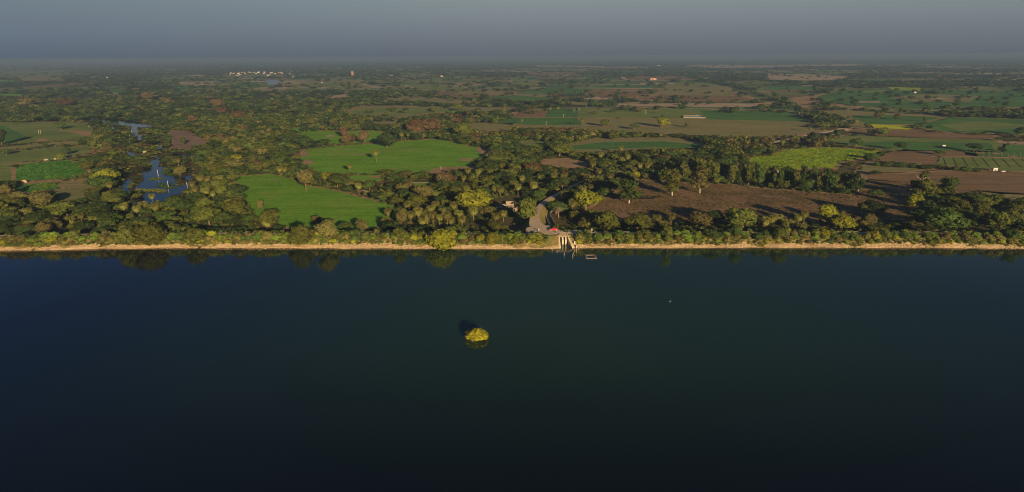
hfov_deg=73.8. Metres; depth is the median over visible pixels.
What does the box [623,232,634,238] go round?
shrub
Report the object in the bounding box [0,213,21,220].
broadleaf tree
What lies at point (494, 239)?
broadleaf tree
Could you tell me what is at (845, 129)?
dirt road
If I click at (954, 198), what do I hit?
broadleaf tree
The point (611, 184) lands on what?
broadleaf tree
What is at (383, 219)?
date palm
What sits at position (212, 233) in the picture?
shrub
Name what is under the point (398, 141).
field margin
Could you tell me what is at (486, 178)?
broadleaf tree
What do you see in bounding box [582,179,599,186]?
broadleaf tree
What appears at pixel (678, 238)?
shrub
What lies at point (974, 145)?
broadleaf tree
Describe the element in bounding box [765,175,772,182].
broadleaf tree
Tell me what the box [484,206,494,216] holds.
date palm
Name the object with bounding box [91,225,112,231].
broadleaf tree
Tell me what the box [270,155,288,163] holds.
broadleaf tree
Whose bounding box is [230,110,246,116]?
broadleaf tree
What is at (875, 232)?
shrub
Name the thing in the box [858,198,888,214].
broadleaf tree
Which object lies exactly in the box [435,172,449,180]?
broadleaf tree
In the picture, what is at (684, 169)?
eucalyptus tree
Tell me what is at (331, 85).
field
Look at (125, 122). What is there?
marsh water
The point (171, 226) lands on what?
broadleaf tree
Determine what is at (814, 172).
eucalyptus tree
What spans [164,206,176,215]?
date palm
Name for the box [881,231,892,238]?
shrub
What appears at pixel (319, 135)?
field
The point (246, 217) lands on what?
broadleaf tree
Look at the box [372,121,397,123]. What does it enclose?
field
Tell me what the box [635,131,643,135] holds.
broadleaf tree
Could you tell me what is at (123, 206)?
date palm
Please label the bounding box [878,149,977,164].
field
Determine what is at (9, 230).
broadleaf tree
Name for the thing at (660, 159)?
broadleaf tree
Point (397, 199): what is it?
broadleaf tree
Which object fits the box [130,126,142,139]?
marsh water
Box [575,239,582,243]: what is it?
shrub
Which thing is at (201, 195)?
broadleaf tree
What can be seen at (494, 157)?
broadleaf tree
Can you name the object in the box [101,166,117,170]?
broadleaf tree
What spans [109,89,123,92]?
field
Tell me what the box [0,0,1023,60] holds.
sky
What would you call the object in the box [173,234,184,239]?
shrub
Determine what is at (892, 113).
field margin
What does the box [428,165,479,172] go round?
bare patch
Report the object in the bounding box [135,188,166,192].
marsh reeds
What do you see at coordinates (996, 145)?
field
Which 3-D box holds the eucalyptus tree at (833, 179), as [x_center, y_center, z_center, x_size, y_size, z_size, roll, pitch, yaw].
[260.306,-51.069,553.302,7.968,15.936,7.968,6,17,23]
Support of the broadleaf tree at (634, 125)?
on the field at (622, 123)
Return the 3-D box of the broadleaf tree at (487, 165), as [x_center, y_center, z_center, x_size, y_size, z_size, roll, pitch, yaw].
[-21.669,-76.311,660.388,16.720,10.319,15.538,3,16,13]
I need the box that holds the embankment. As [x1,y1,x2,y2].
[0,232,1023,250]
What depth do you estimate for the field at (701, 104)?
1540.10 m
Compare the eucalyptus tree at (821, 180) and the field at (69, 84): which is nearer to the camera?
the eucalyptus tree at (821, 180)
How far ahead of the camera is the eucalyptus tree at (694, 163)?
615.71 m
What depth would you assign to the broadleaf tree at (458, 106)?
1405.69 m
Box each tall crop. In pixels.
[20,182,58,190]
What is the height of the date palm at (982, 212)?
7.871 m
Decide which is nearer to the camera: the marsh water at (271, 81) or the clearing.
the clearing
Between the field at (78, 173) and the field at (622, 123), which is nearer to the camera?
the field at (78, 173)
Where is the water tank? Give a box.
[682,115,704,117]
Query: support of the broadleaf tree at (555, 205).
on the ground at (509, 220)
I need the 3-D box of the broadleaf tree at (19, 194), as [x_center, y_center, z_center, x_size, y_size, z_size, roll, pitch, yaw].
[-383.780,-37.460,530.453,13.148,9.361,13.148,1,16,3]
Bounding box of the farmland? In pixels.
[0,58,1023,120]
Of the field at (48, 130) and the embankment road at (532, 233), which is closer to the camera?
the embankment road at (532, 233)
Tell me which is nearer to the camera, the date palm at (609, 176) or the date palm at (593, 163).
the date palm at (609, 176)
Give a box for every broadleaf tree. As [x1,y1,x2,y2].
[0,128,6,145]
[0,149,12,154]
[0,184,13,192]
[0,192,10,200]
[0,206,18,211]
[0,209,21,217]
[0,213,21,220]
[0,225,8,232]
[0,226,14,234]
[1,196,24,205]
[6,191,26,198]
[11,224,35,232]
[15,97,35,104]
[18,207,31,214]
[22,210,54,220]
[28,191,54,203]
[33,220,51,231]
[46,199,77,218]
[49,220,62,229]
[53,122,66,129]
[54,153,66,159]
[55,98,73,105]
[58,199,82,212]
[61,147,70,154]
[69,220,96,231]
[72,205,90,218]
[77,157,95,163]
[77,160,95,169]
[78,202,102,211]
[83,174,118,189]
[83,187,101,194]
[86,118,101,125]
[89,168,120,178]
[89,209,119,218]
[91,155,103,161]
[91,201,110,210]
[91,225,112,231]
[96,160,115,166]
[96,216,118,225]
[99,190,118,201]
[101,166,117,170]
[102,196,121,202]
[108,214,123,219]
[112,226,139,244]
[113,190,130,197]
[127,215,153,226]
[127,221,166,245]
[132,220,147,226]
[140,91,154,98]
[146,201,163,209]
[152,209,181,222]
[155,220,185,231]
[159,97,173,102]
[160,196,185,206]
[170,198,194,209]
[173,165,186,175]
[182,228,206,241]
[183,192,204,197]
[185,194,207,203]
[187,115,196,121]
[190,197,214,206]
[190,206,220,224]
[205,227,224,231]
[207,162,224,169]
[207,211,236,223]
[208,98,225,105]
[210,178,227,185]
[214,185,227,194]
[215,105,227,110]
[219,157,233,163]
[221,199,246,213]
[222,216,241,223]
[224,183,247,191]
[226,160,244,166]
[228,191,246,198]
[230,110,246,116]
[238,214,258,221]
[256,199,263,208]
[257,208,280,226]
[265,149,293,156]
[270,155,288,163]
[286,224,311,244]
[289,136,313,143]
[294,169,313,190]
[299,125,308,131]
[313,173,327,182]
[313,219,337,240]
[316,139,329,144]
[319,172,332,179]
[328,173,350,186]
[337,221,351,228]
[339,126,348,134]
[341,133,351,142]
[354,218,366,229]
[356,220,368,229]
[357,130,369,141]
[361,180,374,189]
[370,191,386,200]
[376,132,396,147]
[377,190,393,197]
[378,169,396,173]
[381,220,398,229]
[382,181,399,189]
[386,174,400,180]
[388,196,404,205]
[392,228,405,238]
[395,182,411,190]
[396,208,407,225]
[400,170,411,174]
[405,117,424,128]
[405,194,429,206]
[406,123,424,132]
[407,225,433,231]
[412,184,434,197]
[419,117,439,130]
[424,228,457,250]
[433,194,449,205]
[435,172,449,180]
[445,225,466,231]
[446,109,455,114]
[449,185,462,191]
[452,122,474,133]
[453,103,464,110]
[454,190,493,211]
[479,93,488,98]
[480,175,495,181]
[482,162,498,168]
[483,160,499,168]
[485,232,499,243]
[486,220,507,231]
[487,155,502,160]
[491,172,502,181]
[501,171,512,176]
[502,175,517,182]
[503,183,520,191]
[504,169,516,173]
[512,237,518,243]
[517,152,531,155]
[517,198,537,221]
[524,162,541,169]
[525,155,542,161]
[531,190,546,197]
[539,170,553,179]
[547,201,566,213]
[549,143,574,155]
[551,176,570,188]
[559,189,577,196]
[568,190,603,209]
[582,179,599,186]
[593,209,620,230]
[597,178,620,193]
[597,187,610,194]
[600,118,611,125]
[608,131,619,139]
[618,178,643,202]
[622,159,642,167]
[622,213,655,230]
[629,123,639,128]
[632,152,649,156]
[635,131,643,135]
[652,155,669,158]
[655,157,668,161]
[656,117,670,126]
[658,167,681,195]
[661,225,672,241]
[671,225,685,230]
[687,210,712,229]
[689,166,709,193]
[693,153,706,158]
[703,210,724,223]
[703,229,724,239]
[719,155,736,160]
[722,207,759,228]
[730,108,738,112]
[730,225,743,235]
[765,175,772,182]
[771,228,788,238]
[776,175,792,181]
[798,178,814,188]
[818,204,838,226]
[829,215,859,229]
[849,99,858,103]
[849,138,865,145]
[857,213,877,225]
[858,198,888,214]
[860,225,885,230]
[865,153,879,158]
[866,128,876,134]
[867,189,882,197]
[869,170,882,174]
[872,161,880,165]
[874,111,885,118]
[874,127,890,135]
[875,151,885,155]
[880,161,893,166]
[882,90,894,93]
[893,113,901,118]
[893,162,908,166]
[894,142,907,149]
[903,216,926,227]
[905,163,919,168]
[905,194,925,206]
[906,226,927,230]
[909,171,937,195]
[909,204,972,229]
[919,164,934,168]
[919,225,944,230]
[925,204,949,209]
[929,186,943,194]
[932,150,945,154]
[935,197,952,205]
[936,196,960,202]
[937,176,960,192]
[943,201,957,207]
[949,166,960,170]
[954,192,979,199]
[955,199,970,209]
[957,208,974,217]
[961,166,973,170]
[964,143,983,150]
[968,196,997,205]
[971,167,982,171]
[971,200,991,208]
[986,193,1011,201]
[986,212,1017,230]
[1003,230,1021,237]
[1006,203,1023,211]
[1013,127,1023,134]
[1016,197,1023,202]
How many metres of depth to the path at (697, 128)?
1032.47 m
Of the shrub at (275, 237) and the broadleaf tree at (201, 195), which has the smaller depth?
the shrub at (275, 237)
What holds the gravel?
on the embankment
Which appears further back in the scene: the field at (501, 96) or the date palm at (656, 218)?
the field at (501, 96)
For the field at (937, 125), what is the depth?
1103.12 m
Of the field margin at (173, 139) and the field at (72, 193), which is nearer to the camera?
the field at (72, 193)
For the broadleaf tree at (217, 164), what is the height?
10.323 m
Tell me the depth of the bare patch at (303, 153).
796.80 m
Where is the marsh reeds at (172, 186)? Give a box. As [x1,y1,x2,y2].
[156,182,177,188]
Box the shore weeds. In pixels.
[19,241,1023,249]
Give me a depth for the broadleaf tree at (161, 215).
455.37 m
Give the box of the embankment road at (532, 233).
[0,232,980,236]
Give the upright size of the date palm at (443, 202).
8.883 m
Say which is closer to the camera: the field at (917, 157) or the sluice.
the sluice
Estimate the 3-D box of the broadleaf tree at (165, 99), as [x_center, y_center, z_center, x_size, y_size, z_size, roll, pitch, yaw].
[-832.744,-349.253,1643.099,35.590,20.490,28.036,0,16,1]
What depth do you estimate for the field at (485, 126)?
1091.38 m
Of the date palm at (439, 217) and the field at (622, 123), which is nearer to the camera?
the date palm at (439, 217)
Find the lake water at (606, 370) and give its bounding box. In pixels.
[0,244,1023,491]
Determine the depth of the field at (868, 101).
1609.66 m
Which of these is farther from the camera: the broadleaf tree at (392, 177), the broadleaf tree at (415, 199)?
the broadleaf tree at (392, 177)
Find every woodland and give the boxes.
[0,58,1023,118]
[0,108,1023,234]
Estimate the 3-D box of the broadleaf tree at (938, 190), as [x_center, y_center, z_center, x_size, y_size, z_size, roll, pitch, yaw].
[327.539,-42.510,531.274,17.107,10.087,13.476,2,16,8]
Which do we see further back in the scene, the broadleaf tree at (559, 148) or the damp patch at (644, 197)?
the broadleaf tree at (559, 148)
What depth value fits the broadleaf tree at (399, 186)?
547.93 m
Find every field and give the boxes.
[0,70,70,75]
[0,94,21,95]
[0,122,92,143]
[0,126,27,142]
[0,140,77,149]
[0,146,88,164]
[0,165,11,180]
[15,160,85,179]
[16,182,59,192]
[20,77,63,80]
[28,82,84,87]
[53,180,93,201]
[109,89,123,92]
[167,130,206,149]
[172,85,190,88]
[178,82,212,84]
[236,174,396,229]
[289,79,372,88]
[294,127,396,143]
[298,139,482,173]
[308,83,346,87]
[327,94,347,97]
[347,106,511,117]
[349,175,382,180]
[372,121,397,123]
[383,96,471,102]
[400,73,428,75]
[408,85,465,90]
[413,183,429,185]
[432,90,499,96]
[450,90,511,95]
[457,123,511,130]
[490,96,511,97]
[496,117,511,123]
[511,78,537,84]
[511,118,581,124]
[512,95,551,100]
[512,108,819,136]
[513,109,548,116]
[519,140,543,145]
[527,72,581,74]
[535,65,647,67]
[545,108,576,116]
[563,90,592,93]
[569,137,703,152]
[570,101,587,104]
[571,141,698,148]
[576,108,706,117]
[586,90,648,97]
[591,179,914,220]
[596,84,657,84]
[596,85,658,87]
[608,88,652,88]
[618,103,757,106]
[624,76,695,79]
[636,95,752,101]
[658,85,732,95]
[670,121,805,128]
[673,82,715,86]
[689,64,865,67]
[699,110,807,121]
[750,147,883,168]
[767,73,847,80]
[768,85,813,89]
[818,88,1023,109]
[824,110,946,127]
[832,135,1002,151]
[833,102,862,107]
[841,141,994,149]
[849,128,993,138]
[852,115,938,123]
[858,101,879,102]
[861,162,922,170]
[864,90,886,92]
[864,171,1023,194]
[871,124,911,129]
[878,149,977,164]
[889,87,919,90]
[893,94,977,101]
[920,117,1023,133]
[935,157,1023,170]
[941,121,1023,130]
[964,150,1023,157]
[976,190,1023,197]
[1005,145,1023,151]
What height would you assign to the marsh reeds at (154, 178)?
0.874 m
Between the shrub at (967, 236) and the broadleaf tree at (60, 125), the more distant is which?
the broadleaf tree at (60, 125)
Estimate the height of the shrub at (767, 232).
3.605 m
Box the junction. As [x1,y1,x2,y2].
[526,225,590,233]
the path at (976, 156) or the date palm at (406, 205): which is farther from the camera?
the path at (976, 156)
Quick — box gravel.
[0,241,1023,250]
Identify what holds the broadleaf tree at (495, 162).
on the ground at (509, 220)
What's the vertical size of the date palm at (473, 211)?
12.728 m
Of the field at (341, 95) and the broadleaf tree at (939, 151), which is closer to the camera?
the broadleaf tree at (939, 151)
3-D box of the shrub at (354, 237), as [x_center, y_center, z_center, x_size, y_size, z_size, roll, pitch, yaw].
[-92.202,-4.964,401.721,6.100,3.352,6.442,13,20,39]
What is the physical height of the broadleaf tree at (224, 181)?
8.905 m
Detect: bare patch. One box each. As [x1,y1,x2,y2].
[58,130,91,135]
[299,149,308,156]
[302,159,313,163]
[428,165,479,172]
[459,158,472,160]
[476,147,489,156]
[790,96,813,109]
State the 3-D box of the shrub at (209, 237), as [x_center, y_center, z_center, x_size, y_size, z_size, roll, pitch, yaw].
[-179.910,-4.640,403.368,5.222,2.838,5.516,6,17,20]
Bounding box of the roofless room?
[506,201,513,205]
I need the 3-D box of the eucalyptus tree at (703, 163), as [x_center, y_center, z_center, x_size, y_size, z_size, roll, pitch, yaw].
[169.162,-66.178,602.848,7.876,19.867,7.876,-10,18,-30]
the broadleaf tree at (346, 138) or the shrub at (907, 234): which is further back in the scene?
the broadleaf tree at (346, 138)
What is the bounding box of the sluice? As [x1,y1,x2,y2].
[557,233,573,247]
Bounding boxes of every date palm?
[62,216,75,223]
[76,213,83,220]
[87,216,96,222]
[98,234,107,241]
[106,182,112,187]
[106,235,114,242]
[119,202,127,213]
[132,205,140,215]
[137,200,147,207]
[150,203,158,210]
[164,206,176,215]
[189,181,195,186]
[191,186,198,191]
[195,174,202,180]
[199,187,209,195]
[203,176,210,181]
[234,233,242,239]
[261,218,270,226]
[275,166,282,176]
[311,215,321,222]
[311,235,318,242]
[355,183,361,189]
[373,150,378,161]
[381,217,391,224]
[383,208,393,216]
[403,202,411,210]
[407,210,414,221]
[413,207,422,223]
[417,217,427,225]
[422,209,429,223]
[425,205,435,210]
[428,211,436,223]
[431,201,440,208]
[435,214,442,226]
[437,208,445,213]
[441,200,448,206]
[443,210,451,225]
[445,215,455,224]
[449,202,457,214]
[453,210,463,217]
[458,215,465,222]
[467,206,478,219]
[478,206,485,215]
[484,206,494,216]
[491,213,500,220]
[496,186,504,194]
[499,210,507,221]
[514,184,521,190]
[530,182,537,189]
[550,173,557,178]
[560,191,569,201]
[568,200,576,208]
[569,210,579,219]
[577,221,588,228]
[579,185,586,190]
[581,217,592,225]
[584,213,593,221]
[587,184,593,189]
[590,160,596,168]
[606,173,612,179]
[651,214,661,222]
[657,220,668,228]
[666,212,676,220]
[759,216,771,226]
[768,215,777,224]
[775,214,783,221]
[780,219,793,226]
[794,213,803,223]
[797,223,806,229]
[801,211,808,222]
[837,210,845,214]
[860,203,870,214]
[876,206,886,214]
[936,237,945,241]
[976,207,989,217]
[1007,208,1017,215]
[1014,212,1023,219]
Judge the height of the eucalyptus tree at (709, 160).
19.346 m
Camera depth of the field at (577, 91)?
2144.79 m
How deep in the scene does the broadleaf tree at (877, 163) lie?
681.07 m
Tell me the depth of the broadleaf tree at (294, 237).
396.06 m
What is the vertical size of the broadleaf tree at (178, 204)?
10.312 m
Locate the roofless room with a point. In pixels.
(509, 203)
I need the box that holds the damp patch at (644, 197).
[609,195,661,198]
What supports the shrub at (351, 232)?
on the embankment
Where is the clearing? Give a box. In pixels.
[540,158,588,168]
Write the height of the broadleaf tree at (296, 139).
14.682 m
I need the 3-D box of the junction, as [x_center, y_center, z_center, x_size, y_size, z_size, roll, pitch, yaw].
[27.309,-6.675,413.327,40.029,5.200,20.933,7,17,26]
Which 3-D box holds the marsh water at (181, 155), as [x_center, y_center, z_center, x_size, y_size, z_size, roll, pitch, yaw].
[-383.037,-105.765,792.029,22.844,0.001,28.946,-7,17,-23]
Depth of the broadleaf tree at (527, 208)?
447.13 m
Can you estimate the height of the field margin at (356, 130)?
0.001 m
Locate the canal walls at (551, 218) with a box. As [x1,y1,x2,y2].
[545,207,555,227]
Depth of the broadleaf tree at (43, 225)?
424.36 m
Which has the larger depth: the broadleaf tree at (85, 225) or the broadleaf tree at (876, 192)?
the broadleaf tree at (876, 192)
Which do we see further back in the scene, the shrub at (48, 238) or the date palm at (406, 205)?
the date palm at (406, 205)
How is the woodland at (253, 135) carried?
on the ground at (509, 220)
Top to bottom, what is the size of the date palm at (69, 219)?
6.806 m
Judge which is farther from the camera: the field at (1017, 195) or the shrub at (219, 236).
the field at (1017, 195)
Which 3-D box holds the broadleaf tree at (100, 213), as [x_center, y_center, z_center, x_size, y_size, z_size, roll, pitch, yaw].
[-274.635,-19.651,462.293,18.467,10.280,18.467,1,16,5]
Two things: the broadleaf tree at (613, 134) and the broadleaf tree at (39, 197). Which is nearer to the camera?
the broadleaf tree at (39, 197)
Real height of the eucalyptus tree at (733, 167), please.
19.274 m
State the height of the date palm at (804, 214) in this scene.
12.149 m
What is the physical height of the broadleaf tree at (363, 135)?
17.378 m
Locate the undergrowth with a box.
[0,133,1023,233]
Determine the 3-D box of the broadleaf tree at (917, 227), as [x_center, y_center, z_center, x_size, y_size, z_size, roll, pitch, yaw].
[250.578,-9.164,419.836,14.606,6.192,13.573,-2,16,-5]
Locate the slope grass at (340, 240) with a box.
[0,228,1023,246]
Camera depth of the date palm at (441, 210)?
473.19 m
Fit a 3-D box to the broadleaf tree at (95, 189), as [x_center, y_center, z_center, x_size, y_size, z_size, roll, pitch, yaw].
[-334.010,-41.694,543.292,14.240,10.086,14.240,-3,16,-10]
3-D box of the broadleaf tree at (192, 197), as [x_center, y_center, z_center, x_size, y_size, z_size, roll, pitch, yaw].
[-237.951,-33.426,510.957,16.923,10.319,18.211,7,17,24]
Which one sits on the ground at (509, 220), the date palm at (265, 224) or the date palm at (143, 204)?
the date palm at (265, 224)
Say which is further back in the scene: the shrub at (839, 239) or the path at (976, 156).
the path at (976, 156)
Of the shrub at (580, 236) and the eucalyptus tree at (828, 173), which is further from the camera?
the eucalyptus tree at (828, 173)
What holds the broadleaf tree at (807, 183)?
on the ground at (509, 220)
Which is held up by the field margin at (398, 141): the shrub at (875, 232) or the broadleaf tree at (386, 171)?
the broadleaf tree at (386, 171)
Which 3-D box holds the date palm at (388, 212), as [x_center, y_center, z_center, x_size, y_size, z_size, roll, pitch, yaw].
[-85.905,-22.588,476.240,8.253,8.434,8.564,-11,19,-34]
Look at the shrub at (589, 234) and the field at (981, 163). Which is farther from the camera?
the field at (981, 163)
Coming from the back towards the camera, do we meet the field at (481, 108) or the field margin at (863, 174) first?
the field at (481, 108)
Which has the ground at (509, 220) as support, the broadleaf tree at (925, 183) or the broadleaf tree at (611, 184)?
the broadleaf tree at (925, 183)
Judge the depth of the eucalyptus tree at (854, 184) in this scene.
545.31 m
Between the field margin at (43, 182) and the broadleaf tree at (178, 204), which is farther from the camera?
the field margin at (43, 182)
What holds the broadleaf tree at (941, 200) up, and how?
on the ground at (509, 220)
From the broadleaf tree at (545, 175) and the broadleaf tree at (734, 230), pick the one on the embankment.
the broadleaf tree at (734, 230)
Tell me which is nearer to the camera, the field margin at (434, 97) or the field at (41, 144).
the field at (41, 144)
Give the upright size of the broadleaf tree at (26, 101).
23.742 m
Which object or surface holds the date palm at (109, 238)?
on the embankment
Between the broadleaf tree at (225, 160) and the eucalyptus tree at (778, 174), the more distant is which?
the broadleaf tree at (225, 160)
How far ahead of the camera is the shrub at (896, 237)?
394.86 m
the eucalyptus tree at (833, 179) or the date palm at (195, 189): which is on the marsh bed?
the date palm at (195, 189)
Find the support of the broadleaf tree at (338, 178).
on the ground at (509, 220)
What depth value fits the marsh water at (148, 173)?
607.09 m
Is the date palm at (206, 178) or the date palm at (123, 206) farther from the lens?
the date palm at (206, 178)
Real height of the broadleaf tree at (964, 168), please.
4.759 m
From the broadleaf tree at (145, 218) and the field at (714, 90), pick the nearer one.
the broadleaf tree at (145, 218)
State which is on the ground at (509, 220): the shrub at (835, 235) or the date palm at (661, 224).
the date palm at (661, 224)
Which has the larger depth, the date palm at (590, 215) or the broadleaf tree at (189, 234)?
the date palm at (590, 215)
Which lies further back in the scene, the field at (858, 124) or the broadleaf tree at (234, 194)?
the field at (858, 124)
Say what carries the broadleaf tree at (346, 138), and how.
on the ground at (509, 220)
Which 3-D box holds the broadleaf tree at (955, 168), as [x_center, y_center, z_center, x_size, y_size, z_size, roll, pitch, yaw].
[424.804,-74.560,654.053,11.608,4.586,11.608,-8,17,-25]
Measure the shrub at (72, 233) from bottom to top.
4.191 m
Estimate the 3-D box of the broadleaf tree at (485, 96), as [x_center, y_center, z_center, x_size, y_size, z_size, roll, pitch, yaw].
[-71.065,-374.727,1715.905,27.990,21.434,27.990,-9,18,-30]
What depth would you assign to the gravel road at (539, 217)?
470.10 m
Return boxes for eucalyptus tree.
[679,162,690,176]
[689,160,699,174]
[700,160,707,174]
[706,158,713,166]
[707,163,713,180]
[709,161,719,177]
[718,159,725,175]
[721,162,728,178]
[727,162,738,182]
[735,165,742,181]
[740,164,746,179]
[746,162,755,183]
[753,166,765,184]
[763,163,771,180]
[772,165,784,186]
[780,166,790,178]
[790,168,796,185]
[793,169,801,188]
[800,165,810,179]
[810,165,818,184]
[816,172,826,186]
[820,167,831,181]
[829,173,838,189]
[835,171,843,184]
[844,173,853,189]
[846,170,855,184]
[850,173,860,193]
[857,178,865,190]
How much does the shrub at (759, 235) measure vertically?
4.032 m
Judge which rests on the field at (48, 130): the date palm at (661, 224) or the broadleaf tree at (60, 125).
the broadleaf tree at (60, 125)
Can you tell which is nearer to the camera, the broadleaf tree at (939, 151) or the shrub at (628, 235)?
the shrub at (628, 235)
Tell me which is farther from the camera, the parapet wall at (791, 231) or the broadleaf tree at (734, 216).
the broadleaf tree at (734, 216)
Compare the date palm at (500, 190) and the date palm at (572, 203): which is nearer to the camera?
the date palm at (572, 203)
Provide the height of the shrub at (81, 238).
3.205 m
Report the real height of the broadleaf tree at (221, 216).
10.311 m
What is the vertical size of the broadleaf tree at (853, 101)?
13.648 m
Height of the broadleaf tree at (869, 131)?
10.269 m
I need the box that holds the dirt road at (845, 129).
[760,128,848,144]
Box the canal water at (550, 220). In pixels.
[547,209,553,227]
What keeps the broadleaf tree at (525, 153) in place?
on the ground at (509, 220)
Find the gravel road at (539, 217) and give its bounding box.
[522,170,623,232]
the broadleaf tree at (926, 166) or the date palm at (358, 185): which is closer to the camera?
the date palm at (358, 185)
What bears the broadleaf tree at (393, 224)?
on the ground at (509, 220)
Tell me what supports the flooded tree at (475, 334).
in the lake water at (606, 370)
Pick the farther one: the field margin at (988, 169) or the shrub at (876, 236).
the field margin at (988, 169)
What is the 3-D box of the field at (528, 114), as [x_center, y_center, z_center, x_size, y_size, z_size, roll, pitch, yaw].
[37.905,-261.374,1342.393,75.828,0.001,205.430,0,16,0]
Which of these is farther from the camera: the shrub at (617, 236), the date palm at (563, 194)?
the date palm at (563, 194)
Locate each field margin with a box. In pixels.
[0,122,85,144]
[4,145,95,164]
[10,160,91,181]
[12,181,64,192]
[166,130,200,148]
[233,173,397,231]
[282,79,376,89]
[293,127,393,144]
[293,139,487,174]
[348,105,517,117]
[381,96,481,103]
[453,123,512,130]
[507,107,827,136]
[570,137,701,152]
[583,178,919,221]
[585,90,650,97]
[621,76,707,79]
[632,95,759,101]
[653,85,737,95]
[749,147,888,169]
[811,88,1023,110]
[820,110,948,128]
[828,135,1008,151]
[845,128,1002,138]
[856,161,935,171]
[858,170,1013,192]
[918,117,1023,134]
[937,157,1023,171]
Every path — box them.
[27,178,86,182]
[512,117,576,117]
[648,127,767,130]
[930,156,1023,158]
[998,141,1023,143]
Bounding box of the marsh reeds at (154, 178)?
[149,177,161,180]
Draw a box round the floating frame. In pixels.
[584,254,596,258]
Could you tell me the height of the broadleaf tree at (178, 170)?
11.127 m
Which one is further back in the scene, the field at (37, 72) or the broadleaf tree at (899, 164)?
the field at (37, 72)
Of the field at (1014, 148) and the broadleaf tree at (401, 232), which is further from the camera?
the field at (1014, 148)
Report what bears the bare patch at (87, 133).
on the field at (48, 130)
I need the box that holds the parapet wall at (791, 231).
[594,231,1004,232]
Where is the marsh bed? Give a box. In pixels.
[112,125,197,211]
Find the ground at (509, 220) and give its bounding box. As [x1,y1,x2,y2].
[0,55,1023,234]
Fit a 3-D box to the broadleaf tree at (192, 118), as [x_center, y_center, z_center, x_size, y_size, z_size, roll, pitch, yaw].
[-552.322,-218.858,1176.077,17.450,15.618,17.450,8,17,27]
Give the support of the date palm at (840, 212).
on the ground at (509, 220)
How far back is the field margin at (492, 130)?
1059.25 m
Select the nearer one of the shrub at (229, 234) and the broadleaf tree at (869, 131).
the shrub at (229, 234)
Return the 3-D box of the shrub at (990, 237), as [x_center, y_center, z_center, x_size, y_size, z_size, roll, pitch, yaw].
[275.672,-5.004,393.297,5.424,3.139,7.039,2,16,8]
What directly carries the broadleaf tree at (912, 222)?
on the ground at (509, 220)
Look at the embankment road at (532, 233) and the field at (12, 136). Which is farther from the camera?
the field at (12, 136)
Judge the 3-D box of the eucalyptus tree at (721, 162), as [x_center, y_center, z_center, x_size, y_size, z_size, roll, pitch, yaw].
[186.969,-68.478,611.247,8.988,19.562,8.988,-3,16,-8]
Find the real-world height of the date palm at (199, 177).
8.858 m
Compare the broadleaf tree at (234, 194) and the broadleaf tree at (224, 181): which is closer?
the broadleaf tree at (234, 194)
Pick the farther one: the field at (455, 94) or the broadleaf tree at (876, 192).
the field at (455, 94)
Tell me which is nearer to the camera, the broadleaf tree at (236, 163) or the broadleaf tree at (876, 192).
the broadleaf tree at (876, 192)
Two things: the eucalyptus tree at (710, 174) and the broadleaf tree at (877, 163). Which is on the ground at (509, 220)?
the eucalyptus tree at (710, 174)
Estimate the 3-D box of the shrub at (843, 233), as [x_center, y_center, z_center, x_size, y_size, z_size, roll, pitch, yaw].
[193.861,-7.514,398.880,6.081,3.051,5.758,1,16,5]
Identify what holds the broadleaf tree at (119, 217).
on the ground at (509, 220)
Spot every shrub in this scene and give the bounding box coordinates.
[3,235,15,241]
[13,234,26,242]
[23,237,33,242]
[37,232,48,236]
[42,235,55,242]
[47,231,60,237]
[56,235,66,240]
[66,230,81,236]
[70,235,81,239]
[76,235,87,241]
[88,231,99,236]
[167,232,174,239]
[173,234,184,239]
[204,235,212,240]
[207,230,216,235]
[215,234,225,239]
[225,232,232,237]
[252,233,261,239]
[261,231,271,238]
[271,234,282,240]
[339,233,348,238]
[348,229,358,235]
[350,235,358,239]
[375,233,387,239]
[415,231,427,235]
[457,235,466,239]
[475,234,485,240]
[506,234,516,239]
[517,234,526,239]
[526,233,535,240]
[573,234,585,239]
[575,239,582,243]
[583,231,591,236]
[592,235,602,239]
[602,233,611,238]
[613,229,625,235]
[614,234,623,240]
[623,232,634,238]
[634,233,643,238]
[639,229,650,234]
[643,233,652,238]
[672,230,680,234]
[674,235,680,240]
[681,232,691,238]
[692,232,703,238]
[723,237,730,241]
[752,233,763,240]
[761,229,771,235]
[781,235,793,238]
[799,233,810,238]
[800,230,810,233]
[809,229,820,234]
[821,228,831,236]
[829,233,839,238]
[834,237,842,241]
[839,231,849,235]
[850,234,861,239]
[862,233,871,237]
[867,230,878,235]
[871,234,881,239]
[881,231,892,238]
[891,235,898,239]
[900,232,911,238]
[939,233,952,239]
[947,230,957,234]
[961,234,974,239]
[969,231,981,236]
[985,234,995,240]
[990,230,1002,235]
[995,235,1005,240]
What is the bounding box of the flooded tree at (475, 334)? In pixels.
[464,327,488,341]
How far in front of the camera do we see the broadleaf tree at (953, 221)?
419.90 m
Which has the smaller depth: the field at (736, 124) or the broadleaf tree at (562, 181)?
the broadleaf tree at (562, 181)
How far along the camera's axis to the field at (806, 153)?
743.48 m
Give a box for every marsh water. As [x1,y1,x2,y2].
[79,118,151,126]
[122,179,130,190]
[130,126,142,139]
[130,167,190,204]
[149,156,159,166]
[172,154,190,155]
[267,79,277,84]

